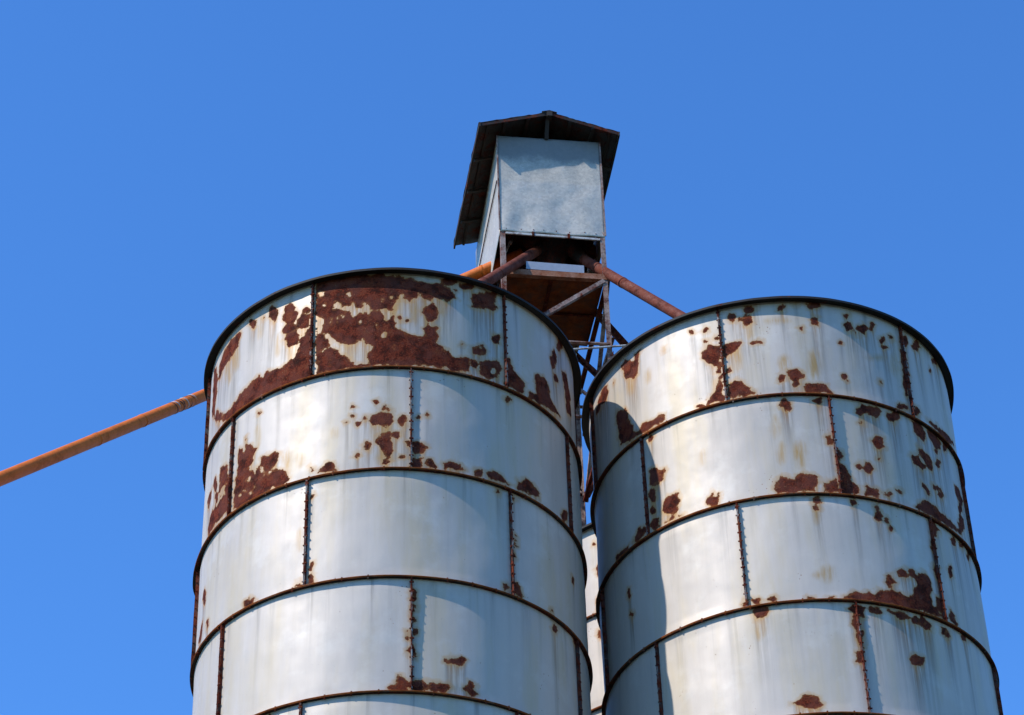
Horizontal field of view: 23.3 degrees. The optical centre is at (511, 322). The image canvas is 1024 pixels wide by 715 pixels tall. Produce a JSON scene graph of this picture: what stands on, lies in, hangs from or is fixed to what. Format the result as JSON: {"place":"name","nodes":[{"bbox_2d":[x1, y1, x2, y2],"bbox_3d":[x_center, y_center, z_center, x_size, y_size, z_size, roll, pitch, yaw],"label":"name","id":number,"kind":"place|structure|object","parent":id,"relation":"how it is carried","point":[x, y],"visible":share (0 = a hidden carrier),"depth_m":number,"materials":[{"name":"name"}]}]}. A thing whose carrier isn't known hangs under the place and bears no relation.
{"place":"outdoors","nodes":[
{"label":"outdoors","id":0,"kind":"place"},
{"bbox_2d":[0,0,1023,714],"label":"sky","id":1,"kind":"structure","parent":0,"point":[168,168],"materials":[{"name":"blue"}]},
{"label":"ground","id":2,"kind":"structure","parent":0,"visible":0},
{"bbox_2d":[190,267,592,714],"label":"grain silo","id":3,"kind":"object","parent":2,"relation":"on","point":[392,483],"visible":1,"depth_m":24.68,"materials":[{"name":"paint"}]},
{"bbox_2d":[499,238,627,525],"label":"elevator tower","id":4,"kind":"structure","parent":2,"relation":"on","point":[566,303],"depth_m":31.73,"materials":[{"name":"metal"}]},
{"bbox_2d":[453,110,619,355],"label":"elevator head house","id":5,"kind":"structure","parent":4,"relation":"on","point":[533,179],"depth_m":32.54,"materials":[{"name":"metal"}]},
{"bbox_2d":[0,248,522,486],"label":"loading pipe","id":6,"kind":"object","parent":5,"relation":"attached to","point":[48,459],"visible":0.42,"depth_m":29.74,"materials":[{"name":"metal"}]},
{"bbox_2d":[479,238,548,283],"bbox_3d":[-0.430,-0.448,30.267,0.238,3.754,3.424,-26,-44,27],"label":"grain spout","id":7,"kind":"object","parent":5,"relation":"attached to","point":[540,247],"visible":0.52,"depth_m":31.32,"materials":[{"name":"metal"}]},
{"bbox_2d":[564,239,684,317],"bbox_3d":[1.780,-0.278,30.571,3.062,3.702,0.244,-31,-47,32],"label":"grain spout","id":8,"kind":"object","parent":5,"relation":"attached to","point":[574,251],"visible":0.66,"depth_m":31.20,"materials":[{"name":"metal"}]},
{"bbox_2d":[582,523,604,714],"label":"grain silo","id":9,"kind":"object","parent":2,"relation":"on","point":[589,542],"visible":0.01,"depth_m":29.61,"materials":[{"name":"paint"}]},
{"bbox_2d":[581,296,1002,714],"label":"grain silo","id":10,"kind":"object","parent":2,"relation":"on","point":[780,517],"visible":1,"depth_m":25.36,"materials":[{"name":"paint"}]}
]}

